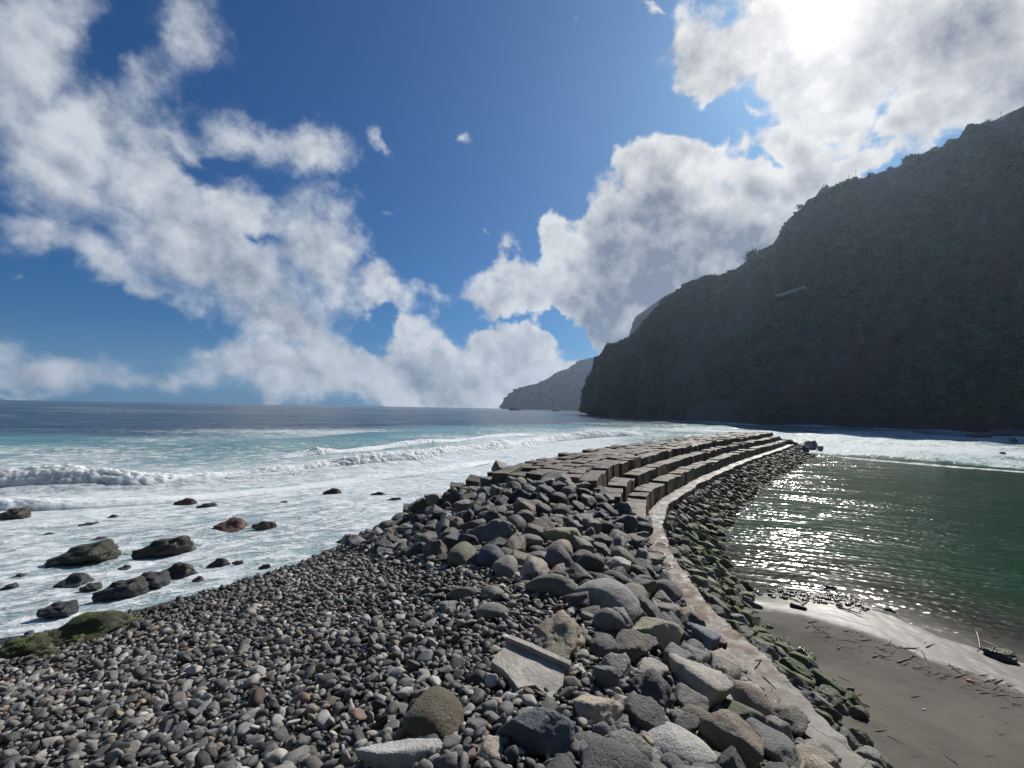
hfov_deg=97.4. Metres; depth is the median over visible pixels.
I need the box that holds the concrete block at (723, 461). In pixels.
[714,457,725,466]
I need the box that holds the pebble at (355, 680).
[351,677,359,685]
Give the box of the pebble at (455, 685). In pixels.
[448,681,461,692]
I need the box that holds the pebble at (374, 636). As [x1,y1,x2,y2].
[371,633,377,642]
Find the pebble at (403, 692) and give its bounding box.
[397,686,413,698]
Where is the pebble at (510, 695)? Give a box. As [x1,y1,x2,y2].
[500,691,515,701]
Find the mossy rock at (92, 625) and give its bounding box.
[47,610,142,648]
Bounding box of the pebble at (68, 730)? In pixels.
[59,725,75,735]
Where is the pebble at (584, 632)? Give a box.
[580,627,587,635]
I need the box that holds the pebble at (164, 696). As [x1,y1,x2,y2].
[162,693,168,699]
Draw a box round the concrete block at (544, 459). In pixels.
[536,458,554,460]
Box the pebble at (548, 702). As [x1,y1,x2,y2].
[540,696,557,710]
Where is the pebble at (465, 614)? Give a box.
[459,610,472,619]
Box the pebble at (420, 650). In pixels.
[415,647,426,657]
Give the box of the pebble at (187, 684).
[177,679,193,690]
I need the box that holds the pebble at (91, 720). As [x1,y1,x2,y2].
[85,716,102,724]
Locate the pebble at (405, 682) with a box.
[397,677,413,687]
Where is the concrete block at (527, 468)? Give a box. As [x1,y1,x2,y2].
[522,465,541,471]
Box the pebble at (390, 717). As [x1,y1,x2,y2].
[388,715,395,719]
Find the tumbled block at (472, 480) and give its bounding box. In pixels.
[465,474,480,486]
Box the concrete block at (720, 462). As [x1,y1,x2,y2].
[708,458,721,468]
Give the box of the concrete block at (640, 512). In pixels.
[632,509,645,518]
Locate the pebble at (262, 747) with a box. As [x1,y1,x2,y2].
[258,740,278,752]
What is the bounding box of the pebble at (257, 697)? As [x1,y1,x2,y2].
[247,687,265,707]
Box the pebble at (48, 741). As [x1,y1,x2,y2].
[41,736,62,748]
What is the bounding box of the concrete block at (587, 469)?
[574,467,592,472]
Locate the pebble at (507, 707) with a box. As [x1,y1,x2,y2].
[497,701,513,716]
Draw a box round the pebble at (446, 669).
[437,664,451,674]
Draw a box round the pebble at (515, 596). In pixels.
[508,594,521,599]
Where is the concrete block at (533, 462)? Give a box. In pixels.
[525,460,542,465]
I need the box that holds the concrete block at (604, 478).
[589,470,605,486]
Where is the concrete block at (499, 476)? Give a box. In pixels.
[492,469,515,484]
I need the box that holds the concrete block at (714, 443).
[706,440,716,447]
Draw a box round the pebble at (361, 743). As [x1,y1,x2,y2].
[353,739,367,750]
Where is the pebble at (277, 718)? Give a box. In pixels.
[271,714,284,727]
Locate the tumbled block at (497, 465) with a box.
[491,460,506,471]
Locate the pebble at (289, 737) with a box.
[284,734,295,744]
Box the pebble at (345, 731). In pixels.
[339,728,351,736]
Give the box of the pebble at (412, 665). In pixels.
[406,659,420,670]
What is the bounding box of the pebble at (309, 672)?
[302,665,314,679]
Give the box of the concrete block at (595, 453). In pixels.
[590,452,605,454]
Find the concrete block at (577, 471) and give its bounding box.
[568,468,585,474]
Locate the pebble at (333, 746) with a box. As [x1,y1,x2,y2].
[329,743,340,752]
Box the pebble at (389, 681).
[385,676,397,687]
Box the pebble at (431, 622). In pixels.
[425,618,435,629]
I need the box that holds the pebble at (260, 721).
[253,716,266,725]
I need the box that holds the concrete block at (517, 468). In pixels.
[503,465,521,472]
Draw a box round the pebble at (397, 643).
[391,640,403,649]
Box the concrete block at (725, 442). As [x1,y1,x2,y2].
[717,438,726,445]
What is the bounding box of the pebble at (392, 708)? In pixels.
[384,700,398,714]
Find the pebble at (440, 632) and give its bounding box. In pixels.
[436,629,443,640]
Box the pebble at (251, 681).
[241,673,260,688]
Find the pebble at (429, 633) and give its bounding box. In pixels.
[426,630,432,636]
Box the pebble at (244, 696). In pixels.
[242,689,249,699]
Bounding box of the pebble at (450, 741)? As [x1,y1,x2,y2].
[442,734,461,749]
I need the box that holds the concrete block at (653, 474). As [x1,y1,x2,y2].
[640,467,656,481]
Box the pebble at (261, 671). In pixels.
[254,667,265,676]
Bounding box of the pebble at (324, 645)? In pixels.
[320,641,330,649]
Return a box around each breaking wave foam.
[0,430,642,486]
[0,460,501,510]
[280,433,532,457]
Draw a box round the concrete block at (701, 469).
[688,464,703,476]
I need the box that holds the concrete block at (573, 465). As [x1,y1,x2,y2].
[563,463,582,467]
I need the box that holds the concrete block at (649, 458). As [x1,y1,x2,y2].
[636,454,652,464]
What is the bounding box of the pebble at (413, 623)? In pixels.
[408,617,418,628]
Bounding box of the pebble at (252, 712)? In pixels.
[243,707,261,721]
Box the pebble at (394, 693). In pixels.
[390,689,399,698]
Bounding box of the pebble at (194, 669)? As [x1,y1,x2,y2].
[186,664,201,675]
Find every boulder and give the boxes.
[341,533,350,543]
[345,534,358,542]
[345,536,360,545]
[349,537,365,547]
[354,738,442,767]
[366,535,376,543]
[368,527,382,538]
[373,538,392,553]
[374,535,385,542]
[376,547,394,554]
[378,520,392,530]
[384,525,398,535]
[386,534,398,543]
[388,518,402,527]
[389,539,407,548]
[390,543,406,555]
[391,512,408,520]
[396,523,412,534]
[400,547,409,554]
[402,686,462,739]
[405,542,424,557]
[408,497,428,513]
[410,514,425,523]
[411,522,423,536]
[413,533,420,541]
[415,509,423,514]
[415,531,437,542]
[419,524,434,532]
[420,514,437,524]
[422,539,446,557]
[424,493,442,505]
[424,506,431,514]
[426,505,442,519]
[432,553,447,562]
[433,510,451,519]
[435,497,443,507]
[435,519,448,534]
[437,527,458,539]
[439,600,457,615]
[440,512,451,520]
[441,487,457,504]
[441,501,451,508]
[441,532,459,548]
[445,516,456,521]
[447,541,476,565]
[449,517,463,529]
[449,586,479,601]
[452,491,465,501]
[454,499,472,512]
[458,533,479,545]
[459,519,486,532]
[461,493,476,499]
[461,508,475,522]
[466,486,475,493]
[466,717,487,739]
[467,551,478,563]
[468,501,481,510]
[469,519,517,540]
[473,505,489,515]
[474,492,490,503]
[476,486,490,495]
[476,602,509,621]
[476,735,503,764]
[477,511,487,518]
[477,544,504,568]
[479,476,492,486]
[480,585,503,599]
[482,510,500,522]
[485,537,506,547]
[489,485,502,495]
[489,506,506,515]
[493,555,517,577]
[494,495,508,505]
[495,707,574,757]
[496,483,505,488]
[500,547,511,554]
[502,488,511,497]
[503,511,517,517]
[504,535,525,551]
[505,481,521,491]
[506,514,526,531]
[510,489,529,501]
[512,550,528,565]
[513,501,536,512]
[514,477,526,487]
[514,497,529,502]
[517,510,534,522]
[521,534,542,547]
[521,555,548,576]
[522,485,535,493]
[522,523,544,539]
[525,573,575,599]
[526,545,544,552]
[529,499,542,505]
[529,551,546,559]
[531,480,543,487]
[531,516,554,530]
[531,571,546,579]
[532,610,585,659]
[535,484,554,497]
[535,492,550,504]
[535,502,551,515]
[541,527,581,542]
[544,544,572,568]
[545,539,572,555]
[547,570,562,574]
[548,514,563,525]
[550,492,568,504]
[551,481,565,491]
[551,503,571,515]
[552,566,563,572]
[554,473,571,481]
[560,591,591,607]
[561,486,575,496]
[561,573,575,591]
[563,480,576,489]
[565,517,583,532]
[565,563,592,583]
[567,494,577,501]
[570,500,584,512]
[571,535,593,553]
[571,549,591,562]
[573,578,639,621]
[573,694,624,729]
[574,513,592,524]
[575,481,590,488]
[575,731,604,744]
[576,488,592,495]
[576,552,604,572]
[578,579,589,585]
[579,605,600,615]
[581,493,596,507]
[581,535,594,543]
[582,518,600,533]
[588,571,614,579]
[588,635,618,660]
[590,534,611,546]
[591,632,615,641]
[591,722,612,735]
[592,493,607,502]
[592,542,610,556]
[592,607,625,633]
[592,665,620,692]
[593,509,610,520]
[595,502,614,516]
[595,573,612,578]
[599,520,614,533]
[599,652,630,678]
[602,570,631,583]
[603,493,613,502]
[603,728,652,760]
[605,556,630,571]
[608,529,631,541]
[609,546,635,564]
[611,534,629,548]
[611,566,625,575]
[612,607,632,628]
[613,522,623,531]
[614,502,631,514]
[615,515,637,533]
[615,628,651,659]
[622,693,665,733]
[624,583,646,596]
[624,668,676,707]
[627,533,648,548]
[627,564,650,576]
[631,577,657,594]
[631,617,683,653]
[633,548,651,564]
[634,531,648,537]
[635,558,654,577]
[635,574,653,579]
[635,608,647,621]
[636,521,653,536]
[636,657,668,678]
[637,516,651,524]
[637,595,660,617]
[637,732,654,746]
[644,634,658,647]
[646,721,717,765]
[648,552,665,564]
[651,760,666,767]
[653,579,682,601]
[653,590,671,602]
[653,602,683,618]
[654,612,687,642]
[657,572,671,580]
[660,752,683,767]
[661,642,696,670]
[668,611,681,625]
[669,653,733,712]
[673,599,686,607]
[673,682,708,711]
[673,712,700,733]
[680,612,706,626]
[680,643,710,663]
[681,704,709,720]
[682,606,697,615]
[686,639,704,650]
[690,623,720,650]
[698,709,763,767]
[708,648,740,678]
[718,637,727,646]
[718,746,745,767]
[722,699,768,724]
[730,680,773,716]
[743,681,765,696]
[746,717,801,767]
[763,762,788,767]
[766,715,795,745]
[771,704,810,736]
[796,743,842,767]
[805,739,841,761]
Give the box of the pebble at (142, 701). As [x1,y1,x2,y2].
[136,699,146,706]
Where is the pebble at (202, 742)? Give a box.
[194,736,207,747]
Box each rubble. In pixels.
[358,435,832,767]
[667,446,864,746]
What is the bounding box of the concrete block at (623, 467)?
[612,460,628,477]
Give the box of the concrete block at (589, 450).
[582,448,598,452]
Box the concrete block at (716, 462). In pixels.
[706,460,718,470]
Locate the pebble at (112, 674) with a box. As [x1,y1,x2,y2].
[107,670,117,679]
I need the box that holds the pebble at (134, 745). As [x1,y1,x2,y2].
[128,740,141,752]
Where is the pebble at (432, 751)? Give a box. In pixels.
[426,745,435,757]
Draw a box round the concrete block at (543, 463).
[534,461,554,466]
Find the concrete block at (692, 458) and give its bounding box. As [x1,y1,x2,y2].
[683,454,694,463]
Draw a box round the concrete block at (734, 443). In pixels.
[731,442,741,448]
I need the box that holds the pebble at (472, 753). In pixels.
[467,747,476,762]
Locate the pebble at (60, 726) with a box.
[55,722,68,730]
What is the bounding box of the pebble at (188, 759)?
[183,751,197,766]
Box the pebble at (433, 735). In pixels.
[422,733,438,738]
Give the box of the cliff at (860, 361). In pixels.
[579,106,1023,432]
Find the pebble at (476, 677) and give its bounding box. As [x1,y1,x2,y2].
[467,669,485,687]
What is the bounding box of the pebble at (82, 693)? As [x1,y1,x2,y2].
[66,690,89,700]
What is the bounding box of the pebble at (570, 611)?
[566,608,574,615]
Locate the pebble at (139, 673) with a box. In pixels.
[133,668,146,679]
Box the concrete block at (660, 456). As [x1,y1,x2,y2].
[648,451,662,460]
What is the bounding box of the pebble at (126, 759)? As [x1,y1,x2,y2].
[120,754,136,766]
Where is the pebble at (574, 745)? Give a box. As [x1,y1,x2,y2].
[569,738,579,755]
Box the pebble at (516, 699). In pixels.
[512,697,523,704]
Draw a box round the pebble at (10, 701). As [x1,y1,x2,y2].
[0,698,16,707]
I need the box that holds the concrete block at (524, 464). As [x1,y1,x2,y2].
[514,463,532,467]
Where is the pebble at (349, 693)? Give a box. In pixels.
[343,688,355,702]
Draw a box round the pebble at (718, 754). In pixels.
[713,751,720,759]
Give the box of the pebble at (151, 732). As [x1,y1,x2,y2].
[142,729,158,742]
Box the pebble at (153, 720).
[149,717,156,724]
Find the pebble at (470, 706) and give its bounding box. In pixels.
[463,702,474,717]
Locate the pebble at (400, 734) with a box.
[392,728,405,740]
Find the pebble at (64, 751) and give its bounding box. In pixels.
[58,748,70,756]
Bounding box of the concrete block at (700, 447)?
[692,443,702,451]
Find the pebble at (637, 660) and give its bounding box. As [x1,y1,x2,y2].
[634,657,641,665]
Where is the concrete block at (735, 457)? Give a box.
[727,453,736,462]
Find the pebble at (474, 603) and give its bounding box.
[470,599,477,608]
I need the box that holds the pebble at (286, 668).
[280,663,291,673]
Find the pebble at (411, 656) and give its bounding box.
[405,651,414,670]
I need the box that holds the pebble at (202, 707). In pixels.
[197,699,211,712]
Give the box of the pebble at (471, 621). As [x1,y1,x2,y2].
[466,619,476,623]
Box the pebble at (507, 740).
[503,736,512,747]
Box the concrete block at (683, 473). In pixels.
[668,471,685,485]
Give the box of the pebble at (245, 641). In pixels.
[235,639,249,651]
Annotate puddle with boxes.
[653,549,665,554]
[655,541,666,546]
[661,561,672,568]
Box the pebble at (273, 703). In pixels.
[269,699,279,708]
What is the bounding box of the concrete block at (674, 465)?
[662,460,676,470]
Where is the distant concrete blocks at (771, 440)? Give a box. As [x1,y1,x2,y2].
[703,431,786,449]
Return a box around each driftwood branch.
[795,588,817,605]
[836,605,863,613]
[975,630,999,649]
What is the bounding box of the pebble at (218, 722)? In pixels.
[211,718,223,726]
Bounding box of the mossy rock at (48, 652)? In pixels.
[21,648,61,663]
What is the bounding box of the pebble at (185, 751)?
[177,743,197,755]
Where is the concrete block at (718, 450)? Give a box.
[709,447,720,455]
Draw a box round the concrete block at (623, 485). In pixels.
[607,481,626,501]
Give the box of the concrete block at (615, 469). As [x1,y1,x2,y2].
[602,462,618,476]
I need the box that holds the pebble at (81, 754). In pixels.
[66,751,85,759]
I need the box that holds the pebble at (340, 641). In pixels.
[336,637,347,645]
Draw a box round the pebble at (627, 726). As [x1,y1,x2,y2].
[622,723,630,730]
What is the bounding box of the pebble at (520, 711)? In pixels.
[516,709,526,715]
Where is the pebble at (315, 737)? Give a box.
[310,733,322,742]
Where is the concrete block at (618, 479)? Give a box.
[609,477,630,497]
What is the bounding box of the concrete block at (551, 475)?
[540,472,562,479]
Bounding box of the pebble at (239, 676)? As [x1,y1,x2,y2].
[235,671,244,679]
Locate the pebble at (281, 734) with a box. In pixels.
[273,727,288,742]
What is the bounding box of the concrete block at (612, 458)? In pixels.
[607,456,623,459]
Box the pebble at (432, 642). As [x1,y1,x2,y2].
[428,637,437,647]
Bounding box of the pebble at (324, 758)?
[319,754,329,762]
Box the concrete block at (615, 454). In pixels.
[606,452,622,455]
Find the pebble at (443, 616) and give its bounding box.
[440,614,448,619]
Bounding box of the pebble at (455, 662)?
[450,657,466,668]
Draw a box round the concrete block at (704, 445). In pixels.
[698,442,706,448]
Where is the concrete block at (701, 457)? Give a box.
[689,452,703,460]
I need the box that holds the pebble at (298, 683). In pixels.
[286,681,300,689]
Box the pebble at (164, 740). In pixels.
[160,732,171,748]
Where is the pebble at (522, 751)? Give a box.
[518,747,524,755]
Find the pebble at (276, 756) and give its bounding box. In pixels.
[264,748,287,764]
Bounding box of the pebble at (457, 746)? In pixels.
[449,744,462,750]
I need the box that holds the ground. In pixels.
[0,450,815,767]
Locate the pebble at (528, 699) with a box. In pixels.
[521,694,536,706]
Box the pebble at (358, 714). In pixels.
[350,708,366,720]
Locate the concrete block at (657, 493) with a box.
[638,484,660,503]
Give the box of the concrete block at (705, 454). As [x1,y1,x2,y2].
[698,452,707,460]
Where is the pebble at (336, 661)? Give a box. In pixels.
[333,656,340,666]
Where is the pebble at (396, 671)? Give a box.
[390,666,408,680]
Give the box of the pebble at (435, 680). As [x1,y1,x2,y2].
[430,675,442,685]
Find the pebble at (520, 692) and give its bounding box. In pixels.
[515,688,526,697]
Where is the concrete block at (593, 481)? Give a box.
[579,475,598,490]
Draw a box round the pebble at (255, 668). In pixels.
[252,665,265,672]
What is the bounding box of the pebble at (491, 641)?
[481,638,494,645]
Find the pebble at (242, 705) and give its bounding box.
[233,702,246,712]
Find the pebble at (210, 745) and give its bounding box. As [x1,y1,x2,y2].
[202,742,216,750]
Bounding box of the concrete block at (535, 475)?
[526,470,548,480]
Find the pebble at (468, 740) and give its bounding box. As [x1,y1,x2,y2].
[462,736,471,745]
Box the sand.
[728,589,1023,767]
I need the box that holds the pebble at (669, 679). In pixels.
[664,675,676,686]
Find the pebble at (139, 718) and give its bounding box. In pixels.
[128,716,145,726]
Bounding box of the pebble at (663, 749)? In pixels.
[660,746,665,753]
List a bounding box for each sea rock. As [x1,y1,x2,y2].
[0,507,31,519]
[0,582,18,590]
[11,573,25,577]
[36,599,79,619]
[44,538,121,567]
[52,572,94,587]
[78,522,98,525]
[79,582,102,591]
[88,537,106,540]
[91,576,150,601]
[107,514,118,517]
[117,565,130,570]
[131,535,195,558]
[131,570,170,588]
[162,562,198,579]
[173,498,196,504]
[192,576,203,581]
[196,502,217,507]
[206,558,230,567]
[211,517,247,532]
[232,560,243,564]
[251,521,276,529]
[258,564,270,568]
[323,488,342,494]
[371,492,385,494]
[387,497,401,500]
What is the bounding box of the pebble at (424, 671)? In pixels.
[418,668,430,680]
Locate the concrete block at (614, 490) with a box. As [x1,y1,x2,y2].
[604,487,622,501]
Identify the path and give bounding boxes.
[648,444,872,767]
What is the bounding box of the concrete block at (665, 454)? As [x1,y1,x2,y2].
[653,449,667,459]
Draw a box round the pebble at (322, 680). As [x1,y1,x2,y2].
[316,672,335,689]
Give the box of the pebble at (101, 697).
[92,693,108,705]
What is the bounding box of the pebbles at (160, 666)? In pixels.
[0,577,768,767]
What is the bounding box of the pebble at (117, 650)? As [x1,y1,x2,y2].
[111,646,121,654]
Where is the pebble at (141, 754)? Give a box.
[136,747,151,760]
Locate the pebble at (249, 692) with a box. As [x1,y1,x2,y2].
[247,687,255,696]
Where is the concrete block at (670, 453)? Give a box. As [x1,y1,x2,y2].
[662,449,672,458]
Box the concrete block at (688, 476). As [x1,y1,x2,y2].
[674,469,690,483]
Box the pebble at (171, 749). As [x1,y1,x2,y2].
[166,744,181,754]
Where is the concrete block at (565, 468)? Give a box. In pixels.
[554,466,574,470]
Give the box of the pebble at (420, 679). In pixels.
[416,675,425,685]
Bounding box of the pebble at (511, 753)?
[503,745,519,764]
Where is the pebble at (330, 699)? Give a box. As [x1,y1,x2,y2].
[325,696,338,702]
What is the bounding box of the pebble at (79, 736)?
[75,733,86,739]
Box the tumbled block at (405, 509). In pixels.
[403,504,410,512]
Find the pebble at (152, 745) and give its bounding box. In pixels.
[144,743,156,748]
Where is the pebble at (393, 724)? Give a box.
[383,720,399,729]
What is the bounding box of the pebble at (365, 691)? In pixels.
[362,689,369,695]
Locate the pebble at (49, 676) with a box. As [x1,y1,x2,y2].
[40,672,57,682]
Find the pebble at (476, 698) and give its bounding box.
[470,691,484,706]
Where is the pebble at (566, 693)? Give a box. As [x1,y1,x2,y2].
[557,686,572,701]
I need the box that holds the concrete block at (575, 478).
[568,474,582,483]
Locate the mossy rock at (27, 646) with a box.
[0,632,53,660]
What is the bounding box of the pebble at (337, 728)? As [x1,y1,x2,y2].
[329,724,341,732]
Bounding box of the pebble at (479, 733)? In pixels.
[472,727,485,738]
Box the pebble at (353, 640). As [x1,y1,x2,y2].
[346,636,360,648]
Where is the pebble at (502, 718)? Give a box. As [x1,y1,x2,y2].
[496,712,506,729]
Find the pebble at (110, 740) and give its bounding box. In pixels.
[100,736,114,746]
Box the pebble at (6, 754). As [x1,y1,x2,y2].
[0,749,18,759]
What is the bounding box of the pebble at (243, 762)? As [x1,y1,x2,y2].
[240,756,259,765]
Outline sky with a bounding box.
[0,0,1023,408]
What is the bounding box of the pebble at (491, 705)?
[481,699,497,718]
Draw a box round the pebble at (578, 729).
[574,725,582,733]
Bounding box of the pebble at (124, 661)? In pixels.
[119,658,131,664]
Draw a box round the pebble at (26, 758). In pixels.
[20,756,33,762]
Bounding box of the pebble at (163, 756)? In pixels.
[151,752,169,763]
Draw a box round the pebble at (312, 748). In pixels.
[308,745,316,752]
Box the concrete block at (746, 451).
[737,449,748,457]
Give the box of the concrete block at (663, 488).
[648,482,665,498]
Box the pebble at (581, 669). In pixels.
[578,666,585,672]
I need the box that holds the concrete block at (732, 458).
[722,453,733,463]
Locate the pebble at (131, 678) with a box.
[127,675,134,681]
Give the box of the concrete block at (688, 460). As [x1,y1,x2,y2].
[675,455,690,465]
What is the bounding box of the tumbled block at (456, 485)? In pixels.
[450,482,464,490]
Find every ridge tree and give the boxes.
[742,254,752,260]
[745,247,757,256]
[901,153,919,161]
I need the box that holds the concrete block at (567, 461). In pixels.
[560,460,573,462]
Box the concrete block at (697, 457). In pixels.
[687,454,699,461]
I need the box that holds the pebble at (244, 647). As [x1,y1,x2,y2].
[238,644,250,652]
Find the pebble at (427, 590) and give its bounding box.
[421,587,433,594]
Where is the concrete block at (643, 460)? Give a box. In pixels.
[641,456,646,466]
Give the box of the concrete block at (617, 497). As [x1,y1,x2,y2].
[608,493,621,503]
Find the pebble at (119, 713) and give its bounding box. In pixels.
[116,710,124,720]
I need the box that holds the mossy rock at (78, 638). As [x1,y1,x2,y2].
[62,634,84,645]
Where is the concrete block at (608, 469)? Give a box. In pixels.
[593,464,612,486]
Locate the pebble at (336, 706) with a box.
[332,701,343,716]
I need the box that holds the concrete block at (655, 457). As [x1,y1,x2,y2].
[644,453,658,462]
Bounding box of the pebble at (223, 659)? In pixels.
[219,655,234,661]
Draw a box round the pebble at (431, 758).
[428,753,438,767]
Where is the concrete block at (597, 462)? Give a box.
[588,460,607,463]
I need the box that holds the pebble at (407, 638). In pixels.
[400,633,414,643]
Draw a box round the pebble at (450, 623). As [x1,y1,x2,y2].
[444,619,453,628]
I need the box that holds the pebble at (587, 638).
[583,635,591,645]
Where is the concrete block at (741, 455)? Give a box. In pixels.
[731,451,742,459]
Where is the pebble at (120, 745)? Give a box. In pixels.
[107,741,129,751]
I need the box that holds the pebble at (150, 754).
[143,749,160,758]
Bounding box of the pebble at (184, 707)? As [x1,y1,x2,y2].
[174,704,187,711]
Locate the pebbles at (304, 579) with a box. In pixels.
[0,541,530,666]
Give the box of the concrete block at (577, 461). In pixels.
[571,459,589,463]
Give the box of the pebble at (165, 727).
[157,719,172,744]
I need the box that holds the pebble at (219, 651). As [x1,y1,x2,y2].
[213,647,226,655]
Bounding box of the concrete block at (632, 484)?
[631,479,634,492]
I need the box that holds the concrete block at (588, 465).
[580,463,598,466]
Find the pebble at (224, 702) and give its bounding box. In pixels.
[218,698,232,708]
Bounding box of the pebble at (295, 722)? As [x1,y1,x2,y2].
[285,719,299,726]
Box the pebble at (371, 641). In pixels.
[368,634,375,647]
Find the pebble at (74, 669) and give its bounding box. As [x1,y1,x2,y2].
[64,667,80,673]
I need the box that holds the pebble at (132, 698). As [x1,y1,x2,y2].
[123,693,137,707]
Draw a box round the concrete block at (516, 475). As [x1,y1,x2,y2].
[508,472,525,479]
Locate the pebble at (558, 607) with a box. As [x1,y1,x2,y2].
[552,604,563,613]
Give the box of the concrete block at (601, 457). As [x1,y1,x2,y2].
[591,455,606,459]
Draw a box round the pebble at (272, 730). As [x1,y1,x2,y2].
[269,727,278,735]
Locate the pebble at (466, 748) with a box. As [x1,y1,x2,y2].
[463,744,470,752]
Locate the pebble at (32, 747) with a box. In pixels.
[24,740,39,755]
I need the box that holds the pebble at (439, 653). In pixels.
[433,649,444,658]
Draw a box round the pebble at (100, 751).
[89,744,110,760]
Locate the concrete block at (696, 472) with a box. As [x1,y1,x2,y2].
[686,466,698,479]
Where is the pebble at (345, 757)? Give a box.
[341,750,350,766]
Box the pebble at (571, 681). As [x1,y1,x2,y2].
[563,676,582,690]
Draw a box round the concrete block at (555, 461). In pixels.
[545,459,562,463]
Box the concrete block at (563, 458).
[557,456,576,460]
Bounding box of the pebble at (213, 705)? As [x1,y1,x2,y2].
[205,701,221,714]
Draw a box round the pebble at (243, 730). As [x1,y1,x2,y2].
[236,722,258,739]
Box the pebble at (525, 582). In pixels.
[518,580,528,586]
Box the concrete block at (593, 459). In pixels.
[582,457,600,461]
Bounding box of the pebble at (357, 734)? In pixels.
[350,724,364,748]
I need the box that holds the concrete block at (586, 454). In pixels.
[576,453,591,455]
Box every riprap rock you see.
[666,521,675,529]
[666,523,673,532]
[666,531,679,540]
[667,515,675,520]
[668,538,677,544]
[669,511,678,518]
[670,548,681,555]
[671,551,680,558]
[674,504,684,510]
[674,528,683,534]
[675,546,688,557]
[675,558,686,567]
[677,538,691,546]
[678,522,686,530]
[678,562,689,573]
[679,517,688,524]
[681,544,691,553]
[681,558,694,566]
[683,514,692,520]
[684,498,692,504]
[684,531,697,542]
[686,507,696,515]
[686,511,696,519]
[686,525,694,532]
[687,558,702,566]
[688,523,698,531]
[688,554,697,558]
[688,569,706,577]
[689,505,700,512]
[690,531,698,541]
[691,575,708,587]
[692,547,704,552]
[694,564,705,571]
[695,503,704,512]
[695,550,707,562]
[695,586,704,598]
[696,518,703,524]
[696,555,706,566]
[697,540,706,547]
[698,534,710,542]
[699,523,709,533]
[699,530,708,536]
[701,567,713,571]
[702,491,708,497]
[703,516,711,523]
[704,540,714,548]
[705,523,717,530]
[705,593,730,607]
[706,513,715,517]
[706,549,713,554]
[706,554,716,563]
[707,571,716,580]
[707,581,721,589]
[708,586,726,602]
[708,596,730,618]
[709,537,718,544]
[710,491,719,496]
[710,530,717,535]
[710,549,721,555]
[710,592,723,601]
[711,517,719,524]
[711,567,721,578]
[711,604,725,618]
[715,544,725,549]
[716,503,723,509]
[716,530,725,536]
[717,526,727,532]
[717,563,729,573]
[718,520,726,526]
[719,558,733,567]
[721,577,734,585]
[722,580,733,587]
[723,519,734,523]
[725,588,744,601]
[725,619,741,633]
[726,505,733,510]
[727,575,737,582]
[729,595,743,608]
[729,605,743,613]
[730,613,749,626]
[732,620,753,631]
[734,500,741,506]
[734,584,746,591]
[736,579,752,591]
[738,612,758,627]
[739,591,754,600]
[740,626,754,639]
[742,596,752,603]
[748,601,762,608]
[751,627,757,635]
[751,640,778,659]
[753,625,769,633]
[753,638,778,652]
[756,634,773,643]
[758,632,776,642]
[758,649,772,661]
[771,643,788,657]
[772,662,788,679]
[773,660,793,678]
[774,642,794,653]
[779,657,811,677]
[788,651,818,669]
[791,677,808,690]
[792,671,814,688]
[800,690,824,706]
[812,668,846,693]
[812,691,832,707]
[814,708,834,725]
[817,684,841,698]
[820,706,842,720]
[822,691,842,704]
[830,698,848,715]
[831,723,840,731]
[839,727,860,750]
[842,690,865,708]
[845,700,853,706]
[846,728,873,747]
[848,705,869,718]
[853,745,886,767]
[865,759,882,767]
[868,745,892,767]
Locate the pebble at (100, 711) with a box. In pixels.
[93,706,108,715]
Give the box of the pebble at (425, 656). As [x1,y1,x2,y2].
[415,649,432,665]
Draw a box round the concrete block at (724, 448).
[715,446,726,452]
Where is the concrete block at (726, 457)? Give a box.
[716,456,727,465]
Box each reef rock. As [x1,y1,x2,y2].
[804,440,817,449]
[816,445,823,450]
[965,432,993,437]
[989,429,1023,435]
[1007,437,1017,441]
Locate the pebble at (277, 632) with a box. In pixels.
[273,628,282,638]
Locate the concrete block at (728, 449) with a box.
[724,446,730,452]
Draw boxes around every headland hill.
[499,357,593,409]
[629,293,670,335]
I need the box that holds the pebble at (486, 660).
[482,656,490,667]
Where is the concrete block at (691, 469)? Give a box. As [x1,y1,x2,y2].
[677,466,693,480]
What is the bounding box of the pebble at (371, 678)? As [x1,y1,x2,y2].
[363,672,376,686]
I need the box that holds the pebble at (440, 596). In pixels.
[431,592,444,600]
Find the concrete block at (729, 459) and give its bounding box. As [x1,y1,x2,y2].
[719,455,730,464]
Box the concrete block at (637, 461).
[624,455,640,467]
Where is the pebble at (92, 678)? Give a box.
[87,671,103,685]
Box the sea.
[0,400,1023,653]
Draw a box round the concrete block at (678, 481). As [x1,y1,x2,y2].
[663,474,681,488]
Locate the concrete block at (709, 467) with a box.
[697,461,711,473]
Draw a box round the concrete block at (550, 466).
[542,464,561,469]
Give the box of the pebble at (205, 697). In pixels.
[199,693,212,700]
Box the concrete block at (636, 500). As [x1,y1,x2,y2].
[627,498,646,507]
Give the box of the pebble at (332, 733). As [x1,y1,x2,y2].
[329,730,338,738]
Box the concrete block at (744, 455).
[736,451,745,459]
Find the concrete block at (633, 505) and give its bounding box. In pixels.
[626,501,645,509]
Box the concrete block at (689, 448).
[679,445,691,453]
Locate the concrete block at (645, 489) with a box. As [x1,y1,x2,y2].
[633,486,653,508]
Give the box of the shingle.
[753,587,869,611]
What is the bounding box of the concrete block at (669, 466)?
[655,461,671,473]
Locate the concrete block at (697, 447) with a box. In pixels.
[689,444,698,451]
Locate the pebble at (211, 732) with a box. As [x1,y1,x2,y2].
[204,728,217,737]
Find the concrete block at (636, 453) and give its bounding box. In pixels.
[626,452,641,455]
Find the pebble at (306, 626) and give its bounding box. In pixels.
[300,624,311,628]
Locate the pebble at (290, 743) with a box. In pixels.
[283,737,295,750]
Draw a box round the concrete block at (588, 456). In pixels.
[580,455,597,457]
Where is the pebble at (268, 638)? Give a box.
[260,634,273,645]

